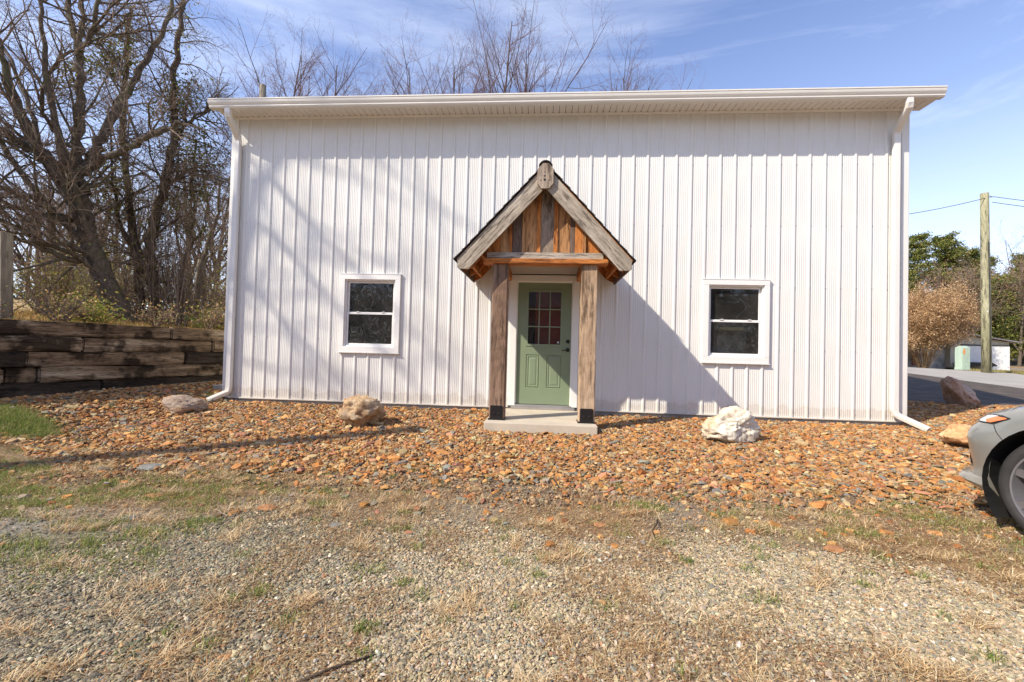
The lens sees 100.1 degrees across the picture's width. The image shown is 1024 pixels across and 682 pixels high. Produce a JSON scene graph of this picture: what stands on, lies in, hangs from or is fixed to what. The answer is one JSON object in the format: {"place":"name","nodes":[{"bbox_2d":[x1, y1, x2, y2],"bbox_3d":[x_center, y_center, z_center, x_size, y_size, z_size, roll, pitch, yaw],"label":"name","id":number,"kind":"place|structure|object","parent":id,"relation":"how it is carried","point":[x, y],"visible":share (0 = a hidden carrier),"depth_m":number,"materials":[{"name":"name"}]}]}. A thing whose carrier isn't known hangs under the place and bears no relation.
{"place":"outdoors","nodes":[
{"label":"outdoors","id":0,"kind":"place"},
{"bbox_2d":[13,299,197,327],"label":"field","id":1,"kind":"structure","parent":0,"point":[18,304],"depth_m":20.66,"materials":[{"name":"beige plant"}]},
{"bbox_2d":[0,231,12,318],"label":"fence post","id":2,"kind":"object","parent":1,"relation":"on","point":[6,262],"visible":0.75,"depth_m":6.48,"materials":[{"name":"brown wood"}]},
{"bbox_2d":[2,277,107,321],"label":"bush","id":3,"kind":"object","parent":1,"relation":"on","point":[73,308],"visible":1,"depth_m":6.73,"materials":[{"name":"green plant"}]},
{"bbox_2d":[7,196,102,299],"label":"tree","id":4,"kind":"object","parent":1,"relation":"on","point":[22,248],"visible":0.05,"depth_m":35.05,"materials":[{"name":"brown plant"}]},
{"bbox_2d":[1,158,122,304],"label":"tree","id":5,"kind":"object","parent":1,"relation":"on","point":[18,251],"visible":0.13,"depth_m":19.56,"materials":[{"name":"brown plant"}]},
{"bbox_2d":[1,153,126,308],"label":"tree","id":6,"kind":"object","parent":1,"relation":"on","point":[19,257],"visible":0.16,"depth_m":16.96,"materials":[{"name":"brown plant"}]},
{"bbox_2d":[13,234,122,317],"bbox_3d":[-9.976,-1.381,9.428,2.470,1.814,2.476,1,-1,4],"label":"bush","id":7,"kind":"object","parent":1,"relation":"on","point":[63,281],"visible":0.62,"depth_m":9.21,"materials":[{"name":"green plant"}]},
{"bbox_2d":[13,244,133,307],"bbox_3d":[-14.076,-1.944,13.857,3.288,2.476,3.437,2,-1,-25],"label":"bush","id":8,"kind":"object","parent":1,"relation":"on","point":[45,272],"visible":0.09,"depth_m":12.99,"materials":[{"name":"brown plant"}]},
{"bbox_2d":[32,153,122,264],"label":"tree","id":9,"kind":"object","parent":1,"relation":"on","point":[73,222],"visible":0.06,"depth_m":25.02,"materials":[{"name":"brown plant"}]},
{"bbox_2d":[28,281,128,338],"bbox_3d":[-7.427,-0.477,7.436,1.319,1.270,1.322,2,-1,-27],"label":"bush","id":10,"kind":"object","parent":1,"relation":"on","point":[96,317],"visible":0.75,"depth_m":7.46,"materials":[{"name":"green plant"}]},
{"bbox_2d":[19,178,141,273],"bbox_3d":[-31.443,-6.979,30.883,9.658,9.452,6.501,0,-2,44],"label":"tree","id":11,"kind":"object","parent":1,"relation":"on","point":[61,227],"visible":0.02,"depth_m":29.99,"materials":[{"name":"brown plant"}]},
{"bbox_2d":[17,226,144,314],"bbox_3d":[-11.964,-1.969,12.499,3.421,2.747,2.919,2,-1,-35],"label":"bush","id":12,"kind":"object","parent":1,"relation":"on","point":[46,269],"visible":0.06,"depth_m":12.03,"materials":[{"name":"brown plant"}]},
{"bbox_2d":[19,182,172,276],"bbox_3d":[-17.216,-3.761,17.728,5.554,6.142,4.623,1,-1,4],"label":"tree","id":13,"kind":"object","parent":1,"relation":"on","point":[66,211],"visible":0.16,"depth_m":17.92,"materials":[{"name":"brown plant"}]},
{"bbox_2d":[36,243,164,309],"bbox_3d":[-15.297,-2.338,16.376,4.154,3.027,3.744,3,-2,-42],"label":"bush","id":14,"kind":"object","parent":1,"relation":"on","point":[88,272],"visible":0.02,"depth_m":15.97,"materials":[{"name":"brown plant"}]},
{"bbox_2d":[51,234,172,314],"bbox_3d":[-10.434,-1.701,11.621,2.791,2.371,3.258,2,-1,-19],"label":"bush","id":15,"kind":"object","parent":1,"relation":"on","point":[90,292],"visible":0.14,"depth_m":11.16,"materials":[{"name":"brown plant"}]},
{"bbox_2d":[1,308,224,329],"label":"field grass","id":16,"kind":"structure","parent":1,"relation":"on","point":[27,315],"depth_m":8.01,"materials":[{"name":"plant"}]},
{"bbox_2d":[0,0,231,338],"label":"bare tree","id":17,"kind":"object","parent":1,"relation":"on","point":[66,173],"visible":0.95,"depth_m":8.69,"materials":[{"name":"grey plant"}]},
{"bbox_2d":[2,0,246,323],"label":"ivy tree","id":18,"kind":"object","parent":1,"relation":"on","point":[159,209],"visible":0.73,"depth_m":10.05,"materials":[{"name":"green plant"}]},
{"bbox_2d":[96,155,182,275],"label":"tree","id":19,"kind":"object","parent":1,"relation":"on","point":[134,209],"visible":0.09,"depth_m":24.31,"materials":[{"name":"brown plant"}]},
{"bbox_2d":[122,291,185,327],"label":"bush","id":20,"kind":"object","parent":1,"relation":"on","point":[150,317],"visible":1,"depth_m":8.11,"materials":[{"name":"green plant"}]},
{"bbox_2d":[89,138,228,326],"bbox_3d":[-8.341,-2.397,10.173,3.934,4.395,2.832,1,-1,4],"label":"sucker thicket","id":21,"kind":"object","parent":1,"relation":"on","point":[179,293],"visible":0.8,"depth_m":10.02,"materials":[{"name":"brown plant"}]},
{"bbox_2d":[109,187,218,303],"bbox_3d":[-27.540,-6.887,33.696,9.934,9.832,6.971,1,-1,4],"label":"tree","id":22,"kind":"object","parent":1,"relation":"on","point":[156,239],"visible":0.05,"depth_m":33.56,"materials":[{"name":"brown plant"}]},
{"bbox_2d":[133,167,229,300],"bbox_3d":[-12.105,-3.910,18.586,6.214,7.206,3.944,2,-1,-22],"label":"tree","id":23,"kind":"object","parent":1,"relation":"on","point":[224,237],"visible":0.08,"depth_m":18.04,"materials":[{"name":"brown plant"}]},
{"bbox_2d":[137,158,227,287],"bbox_3d":[-15.617,-5.207,21.211,7.762,8.442,6.224,1,-1,20],"label":"tree","id":24,"kind":"object","parent":1,"relation":"on","point":[197,253],"visible":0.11,"depth_m":21.11,"materials":[{"name":"brown plant"}]},
{"bbox_2d":[146,152,227,304],"bbox_3d":[-16.706,-6.908,25.874,11.276,11.381,7.002,1,-1,4],"label":"tree","id":25,"kind":"object","parent":1,"relation":"on","point":[208,220],"visible":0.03,"depth_m":25.35,"materials":[{"name":"brown plant"}]},
{"bbox_2d":[158,258,225,321],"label":"bush","id":26,"kind":"object","parent":1,"relation":"on","point":[221,295],"visible":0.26,"depth_m":13.06,"materials":[{"name":"brown plant"}]},
{"bbox_2d":[159,246,226,317],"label":"bush","id":27,"kind":"object","parent":1,"relation":"on","point":[205,291],"visible":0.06,"depth_m":15.28,"materials":[{"name":"brown plant"}]},
{"bbox_2d":[191,259,202,321],"bbox_3d":[-8.810,-1.251,12.003,0.305,2.056,0.176,1,-1,4],"label":"trunk","id":28,"kind":"object","parent":1,"relation":"on","point":[197,298],"visible":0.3,"depth_m":11.95,"materials":[{"name":"brown wood"}]},
{"bbox_2d":[174,298,224,329],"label":"bush","id":29,"kind":"object","parent":1,"relation":"on","point":[202,324],"visible":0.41,"depth_m":9.44,"materials":[{"name":"green plant"}]},
{"bbox_2d":[177,125,228,323],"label":"sapling","id":30,"kind":"object","parent":1,"relation":"on","point":[220,201],"visible":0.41,"depth_m":11.00,"materials":[{"name":"brown plant"}]},
{"bbox_2d":[182,299,224,329],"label":"bush","id":31,"kind":"object","parent":1,"relation":"on","point":[212,320],"visible":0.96,"depth_m":8.80,"materials":[{"name":"brown plant"}]},
{"bbox_2d":[181,178,228,285],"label":"tree","id":32,"kind":"object","parent":1,"relation":"on","point":[224,214],"visible":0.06,"depth_m":15.74,"materials":[{"name":"brown plant"}]},
{"bbox_2d":[191,170,229,314],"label":"sapling","id":33,"kind":"object","parent":1,"relation":"on","point":[215,222],"visible":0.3,"depth_m":12.97,"materials":[{"name":"brown plant"}]},
{"bbox_2d":[197,159,230,222],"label":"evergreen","id":34,"kind":"object","parent":1,"relation":"on","point":[222,192],"visible":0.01,"depth_m":18.29,"materials":[{"name":"green plant"}]},
{"bbox_2d":[204,225,226,297],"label":"bush","id":35,"kind":"object","parent":1,"relation":"on","point":[225,261],"visible":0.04,"depth_m":12.06,"materials":[{"name":"plant"}]},
{"bbox_2d":[196,0,378,97],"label":"bare tree","id":36,"kind":"object","parent":1,"relation":"on","point":[282,79],"visible":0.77,"depth_m":25.52,"materials":[{"name":"brown plant"}]},
{"bbox_2d":[266,12,442,96],"bbox_3d":[-10.498,-9.935,27.822,9.788,18.360,9.375,2,-1,-29],"label":"bare tree","id":37,"kind":"object","parent":1,"relation":"on","point":[327,93],"visible":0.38,"depth_m":25.85,"materials":[{"name":"brown plant"}]},
{"bbox_2d":[348,11,532,94],"bbox_3d":[-4.519,-9.717,26.236,13.072,18.744,7.467,1,-1,26],"label":"bare tree","id":38,"kind":"object","parent":1,"relation":"on","point":[395,79],"visible":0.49,"depth_m":26.11,"materials":[{"name":"brown plant"}]},
{"bbox_2d":[398,21,507,94],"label":"bare tree","id":39,"kind":"object","parent":1,"relation":"on","point":[457,81],"visible":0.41,"depth_m":24.77,"materials":[{"name":"brown plant"}]},
{"bbox_2d":[479,0,595,92],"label":"bare tree","id":40,"kind":"object","parent":1,"relation":"on","point":[526,75],"visible":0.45,"depth_m":24.40,"materials":[{"name":"brown plant"}]},
{"bbox_2d":[446,0,636,93],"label":"bare tree","id":41,"kind":"object","parent":1,"relation":"on","point":[488,71],"visible":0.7,"depth_m":24.41,"materials":[{"name":"brown plant"}]},
{"bbox_2d":[585,15,705,90],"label":"bare tree","id":42,"kind":"object","parent":1,"relation":"on","point":[627,85],"visible":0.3,"depth_m":24.24,"materials":[{"name":"brown plant"}]},
{"bbox_2d":[0,336,1023,681],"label":"ground","id":43,"kind":"structure","parent":0,"point":[16,524],"depth_m":2.81,"materials":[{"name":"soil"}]},
{"bbox_2d":[0,319,223,397],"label":"timber retaining wall","id":44,"kind":"structure","parent":43,"relation":"on","point":[25,372],"depth_m":6.69,"materials":[{"name":"brown wood"}]},
{"bbox_2d":[121,514,141,520],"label":"flat stone","id":45,"kind":"object","parent":43,"relation":"on","point":[131,516],"visible":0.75,"depth_m":2.79,"materials":[{"name":"grey stone"}]},
{"bbox_2d":[213,384,221,389],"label":"concrete block","id":46,"kind":"structure","parent":43,"relation":"on","point":[219,387],"depth_m":7.81,"materials":[{"name":"grey concrete"}]},
{"bbox_2d":[13,271,1007,312],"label":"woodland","id":47,"kind":"object","parent":43,"relation":"on","point":[17,297],"depth_m":81.89,"materials":[{"name":"brown plant"}]},
{"bbox_2d":[0,381,1022,516],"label":"slate mulch","id":48,"kind":"object","parent":43,"relation":"on","point":[471,421],"visible":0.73,"depth_m":4.76,"materials":[{"name":"gravel"}]},
{"bbox_2d":[136,463,164,470],"bbox_3d":[-3.213,1.129,3.838,0.232,0.053,0.167,5,4,-7],"label":"flat stone","id":49,"kind":"object","parent":48,"relation":"on","point":[146,467],"visible":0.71,"depth_m":3.80,"materials":[{"name":"grey stone"}]},
{"bbox_2d":[162,395,208,414],"bbox_3d":[-4.859,0.966,6.349,0.579,0.331,0.458,9,-2,-7],"label":"boulder","id":50,"kind":"object","parent":48,"relation":"on","point":[178,404],"visible":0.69,"depth_m":6.24,"materials":[{"name":"beige stone"}]},
{"bbox_2d":[338,395,386,426],"bbox_3d":[-2.045,0.958,5.893,0.654,0.426,0.593,8,-4,-24],"label":"boulder","id":51,"kind":"object","parent":48,"relation":"on","point":[360,410],"visible":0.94,"depth_m":5.66,"materials":[{"name":"beige stone"}]},
{"bbox_2d":[702,406,761,442],"bbox_3d":[2.743,1.042,5.407,0.601,0.461,0.593,3,-2,-45],"label":"boulder","id":52,"kind":"object","parent":48,"relation":"on","point":[730,424],"visible":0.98,"depth_m":5.30,"materials":[{"name":"white stone"}]},
{"bbox_2d":[939,424,971,445],"bbox_3d":[5.745,1.196,5.407,0.674,0.285,0.491,11,-2,-4],"label":"boulder","id":53,"kind":"object","parent":48,"relation":"on","point":[955,434],"visible":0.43,"depth_m":5.37,"materials":[{"name":"beige stone"}]},
{"bbox_2d":[0,465,1023,681],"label":"gravel","id":54,"kind":"structure","parent":43,"relation":"on","point":[828,630],"depth_m":1.98,"materials":[{"name":"beige gravel"}]},
{"bbox_2d":[823,544,845,553],"bbox_3d":[1.958,1.262,2.604,0.134,0.030,0.089,5,4,-13],"label":"flat stone","id":55,"kind":"object","parent":54,"relation":"on","point":[833,548],"visible":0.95,"depth_m":2.58,"materials":[{"name":"orange stone"}]},
{"bbox_2d":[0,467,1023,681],"bbox_3d":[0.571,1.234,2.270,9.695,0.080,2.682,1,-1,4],"label":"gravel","id":56,"kind":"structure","parent":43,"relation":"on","point":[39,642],"depth_m":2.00,"materials":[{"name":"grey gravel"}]},
{"bbox_2d":[145,493,162,498],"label":"flat stone","id":57,"kind":"object","parent":56,"relation":"on","point":[156,494],"visible":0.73,"depth_m":3.19,"materials":[{"name":"beige stone"}]},
{"bbox_2d":[217,652,232,661],"bbox_3d":[-1.072,1.194,1.620,0.072,0.016,0.049,5,3,-24],"label":"flat stone","id":58,"kind":"object","parent":56,"relation":"on","point":[230,654],"visible":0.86,"depth_m":1.62,"materials":[{"name":"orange stone"}]},
{"bbox_2d":[257,504,276,510],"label":"flat stone","id":59,"kind":"object","parent":56,"relation":"on","point":[262,507],"visible":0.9,"depth_m":3.00,"materials":[{"name":"orange stone"}]},
{"bbox_2d":[295,654,375,681],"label":"twig","id":60,"kind":"object","parent":56,"relation":"on","point":[326,670],"visible":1,"depth_m":1.56,"materials":[{"name":"brown wood"}]},
{"bbox_2d":[329,522,343,527],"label":"flat stone","id":61,"kind":"object","parent":56,"relation":"on","point":[334,524],"visible":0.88,"depth_m":2.77,"materials":[{"name":"grey stone"}]},
{"bbox_2d":[0,435,1023,681],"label":"dry clumps","id":62,"kind":"object","parent":56,"relation":"on","point":[554,557],"visible":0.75,"depth_m":2.10,"materials":[{"name":"plant"}]},
{"bbox_2d":[0,413,1023,681],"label":"straw","id":63,"kind":"object","parent":43,"relation":"on","point":[658,551],"visible":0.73,"depth_m":2.34,"materials":[{"name":"beige plant"}]},
{"bbox_2d":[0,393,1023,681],"bbox_3d":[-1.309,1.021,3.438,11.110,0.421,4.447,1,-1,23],"label":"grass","id":64,"kind":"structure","parent":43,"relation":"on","point":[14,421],"depth_m":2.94,"materials":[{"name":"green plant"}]},
{"bbox_2d":[0,462,1023,581],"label":"stray chips","id":65,"kind":"object","parent":43,"relation":"on","point":[463,500],"visible":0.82,"depth_m":3.10,"materials":[{"name":"stone"}]},
{"bbox_2d":[484,408,597,435],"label":"porch slab","id":66,"kind":"structure","parent":43,"relation":"on","point":[541,421],"depth_m":5.68,"materials":[{"name":"concrete"}]},
{"bbox_2d":[453,160,635,423],"bbox_3d":[0.453,-0.634,6.337,2.404,3.473,1.452,1,-1,4],"label":"timber porch","id":67,"kind":"object","parent":66,"relation":"on","point":[546,206],"visible":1,"depth_m":5.84,"materials":[{"name":"brown wood"}]},
{"bbox_2d":[206,85,947,430],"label":"metal building","id":68,"kind":"structure","parent":43,"relation":"on","point":[786,211],"depth_m":6.99,"materials":[{"name":"white paint"}]},
{"bbox_2d":[259,83,265,96],"bbox_3d":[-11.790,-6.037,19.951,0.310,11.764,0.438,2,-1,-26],"label":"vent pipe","id":69,"kind":"object","parent":68,"relation":"on","point":[262,90],"visible":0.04,"depth_m":19.88,"materials":[{"name":"white metal"}]},
{"bbox_2d":[363,291,373,310],"bbox_3d":[-2.554,-0.710,7.637,0.186,0.352,0.032,1,-1,4],"label":"hanging hoop","id":70,"kind":"object","parent":68,"relation":"hanging from","point":[371,303],"visible":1,"depth_m":7.62,"materials":[{"name":"beige wicker"}]},
{"bbox_2d":[338,273,401,353],"bbox_3d":[-2.400,-0.465,7.272,1.056,1.343,0.115,1,-1,4],"label":"window","id":71,"kind":"structure","parent":68,"relation":"in","point":[346,278],"depth_m":7.25,"materials":[{"name":"white plastic"}]},
{"bbox_2d":[528,323,533,343],"bbox_3d":[0.286,-0.065,7.305,0.150,0.470,0.040,1,-1,4],"label":"dark box","id":72,"kind":"object","parent":68,"relation":"in","point":[530,335],"visible":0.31,"depth_m":7.28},
{"bbox_2d":[516,282,571,404],"bbox_3d":[0.522,0.039,7.038,0.881,2.000,0.086,1,-1,4],"label":"door","id":73,"kind":"structure","parent":68,"relation":"in","point":[542,370],"depth_m":7.06,"materials":[{"name":"green paint"}]},
{"bbox_2d":[535,292,560,344],"bbox_3d":[0.616,-0.348,7.262,0.440,1.150,0.030,1,-1,4],"label":"red cupboard","id":74,"kind":"object","parent":68,"relation":"in","point":[555,317],"visible":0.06,"depth_m":7.25,"materials":[{"name":"paint"}]},
{"bbox_2d":[716,322,746,353],"bbox_3d":[3.638,0.346,7.131,0.480,1.320,0.040,1,-1,4],"label":"window sash","id":75,"kind":"structure","parent":68,"relation":"in","point":[727,341],"depth_m":7.12,"materials":[{"name":"black glass"}]},
{"bbox_2d":[700,278,770,364],"bbox_3d":[3.546,-0.311,6.834,1.040,1.344,0.115,1,-1,4],"label":"window","id":76,"kind":"structure","parent":68,"relation":"in","point":[762,285],"depth_m":6.81,"materials":[{"name":"white plastic"}]},
{"bbox_2d":[594,522,606,527],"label":"flat stone","id":77,"kind":"object","parent":43,"relation":"on","point":[599,524],"visible":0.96,"depth_m":2.87,"materials":[{"name":"orange stone"}]},
{"bbox_2d":[908,231,944,299],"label":"pine tree","id":78,"kind":"object","parent":43,"relation":"on","point":[918,252],"visible":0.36,"depth_m":40.16,"materials":[{"name":"green plant"}]},
{"bbox_2d":[908,296,947,353],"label":"brown shrub","id":79,"kind":"object","parent":43,"relation":"on","point":[915,338],"visible":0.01,"depth_m":22.62,"materials":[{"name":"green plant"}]},
{"bbox_2d":[908,272,980,367],"bbox_3d":[23.581,-1.044,24.624,6.011,5.282,6.168,2,-1,-16],"label":"brown shrub","id":80,"kind":"object","parent":43,"relation":"on","point":[954,317],"visible":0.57,"depth_m":22.92,"materials":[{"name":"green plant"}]},
{"bbox_2d":[908,230,992,334],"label":"pine tree","id":81,"kind":"object","parent":43,"relation":"on","point":[946,243],"visible":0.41,"depth_m":40.16,"materials":[{"name":"green plant"}]},
{"bbox_2d":[929,244,972,327],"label":"pine tree","id":82,"kind":"object","parent":43,"relation":"on","point":[962,248],"visible":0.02,"depth_m":42.24,"materials":[{"name":"green plant"}]},
{"bbox_2d":[908,253,1004,332],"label":"bare tree","id":83,"kind":"object","parent":43,"relation":"on","point":[940,278],"visible":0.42,"depth_m":35.39,"materials":[{"name":"brown plant"}]},
{"bbox_2d":[940,376,979,405],"bbox_3d":[9.021,1.052,8.653,0.392,0.808,0.506,-30,4,-9],"label":"boulder","id":84,"kind":"object","parent":43,"relation":"on","point":[954,391],"visible":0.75,"depth_m":8.55,"materials":[{"name":"stone"}]},
{"bbox_2d":[908,334,1021,370],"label":"old shed","id":85,"kind":"structure","parent":43,"relation":"on","point":[1000,354],"depth_m":24.55,"materials":[{"name":"metal"}]},
{"bbox_2d":[967,346,980,361],"bbox_3d":[26.403,0.862,24.553,1.143,1.162,0.041,1,-1,4],"label":"door","id":86,"kind":"structure","parent":85,"relation":"in","point":[975,351],"depth_m":24.53,"materials":[{"name":"white"}]},
{"bbox_2d":[992,346,1009,370],"bbox_3d":[27.635,1.007,24.451,1.281,1.390,0.059,1,-1,4],"label":"door","id":87,"kind":"structure","parent":85,"relation":"in","point":[1000,355],"depth_m":24.40,"materials":[{"name":"white"}]},
{"bbox_2d":[907,373,1023,406],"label":"parking strip","id":88,"kind":"object","parent":43,"relation":"on","point":[925,388],"visible":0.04,"depth_m":10.60,"materials":[{"name":"grey asphalt"}]},
{"bbox_2d":[909,238,1022,333],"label":"bare tree","id":89,"kind":"object","parent":43,"relation":"on","point":[1000,291],"visible":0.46,"depth_m":35.43,"materials":[{"name":"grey plant"}]},
{"bbox_2d":[953,246,996,335],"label":"pine tree","id":90,"kind":"object","parent":43,"relation":"on","point":[975,255],"visible":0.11,"depth_m":40.07,"materials":[{"name":"green plant"}]},
{"bbox_2d":[954,362,997,367],"bbox_3d":[26.046,1.345,24.100,1.692,0.306,0.659,1,-1,4],"label":"cart","id":91,"kind":"object","parent":43,"relation":"on","point":[972,364],"visible":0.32,"depth_m":23.81,"materials":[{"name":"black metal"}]},
{"bbox_2d":[980,192,992,372],"bbox_3d":[19.886,-2.368,17.966,0.613,7.651,0.370,2,-1,-32],"label":"utility pole","id":92,"kind":"object","parent":43,"relation":"on","point":[986,322],"visible":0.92,"depth_m":17.90,"materials":[{"name":"brown wood"}]},
{"bbox_2d":[910,198,984,213],"bbox_3d":[12.003,-5.477,17.659,15.567,1.440,0.023,2,-1,-2],"label":"overhead wire","id":93,"kind":"object","parent":92,"relation":"attached to","point":[945,207],"visible":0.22,"depth_m":17.84,"materials":[{"name":"black metal"}]},
{"bbox_2d":[959,405,1023,529],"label":"parked car","id":94,"kind":"object","parent":43,"relation":"on","point":[994,471],"visible":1,"depth_m":2.98,"materials":[{"name":"grey paint"}]},
{"bbox_2d":[967,259,1023,366],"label":"bare tree","id":95,"kind":"object","parent":43,"relation":"on","point":[1020,290],"visible":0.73,"depth_m":34.56,"materials":[{"name":"brown plant"}]},
{"bbox_2d":[970,274,1023,360],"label":"pine tree","id":96,"kind":"object","parent":43,"relation":"on","point":[999,331],"visible":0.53,"depth_m":35.50,"materials":[{"name":"green plant"}]},
{"bbox_2d":[990,254,1005,334],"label":"pine tree","id":97,"kind":"object","parent":43,"relation":"on","point":[992,259],"visible":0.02,"depth_m":42.78,"materials":[{"name":"green plant"}]},
{"bbox_2d":[977,265,1023,363],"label":"pine tree","id":98,"kind":"object","parent":43,"relation":"on","point":[1015,272],"visible":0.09,"depth_m":38.00,"materials":[{"name":"green plant"}]},
{"bbox_2d":[992,236,1023,324],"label":"bare tree","id":99,"kind":"object","parent":43,"relation":"on","point":[1013,259],"visible":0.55,"depth_m":36.47,"materials":[{"name":"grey plant"}]},
{"bbox_2d":[992,216,1023,273],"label":"bare tree","id":100,"kind":"object","parent":43,"relation":"on","point":[1010,251],"visible":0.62,"depth_m":38.55,"materials":[{"name":"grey plant"}]},
{"bbox_2d":[1004,252,1023,348],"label":"pine tree","id":101,"kind":"object","parent":43,"relation":"on","point":[1017,255],"visible":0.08,"depth_m":41.28,"materials":[{"name":"green plant"}]},
{"bbox_2d":[0,0,1023,308],"label":"sky","id":102,"kind":"structure","parent":0,"point":[967,143],"materials":[{"name":"blue"}]},
{"bbox_2d":[908,367,1023,387],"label":"driveway","id":103,"kind":"structure","parent":0,"point":[1008,379],"depth_m":15.54,"materials":[{"name":"concrete"}]},
{"bbox_2d":[954,346,969,369],"bbox_3d":[19.982,0.748,19.045,0.333,1.060,0.362,1,-1,4],"label":"utility cabinet","id":104,"kind":"object","parent":103,"relation":"on","point":[962,357],"visible":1,"depth_m":18.89,"materials":[{"name":"green metal"}]},
{"bbox_2d":[945,367,1023,373],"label":"verge grass","id":105,"kind":"structure","parent":0,"point":[1008,371],"depth_m":20.44,"materials":[{"name":"plant"}]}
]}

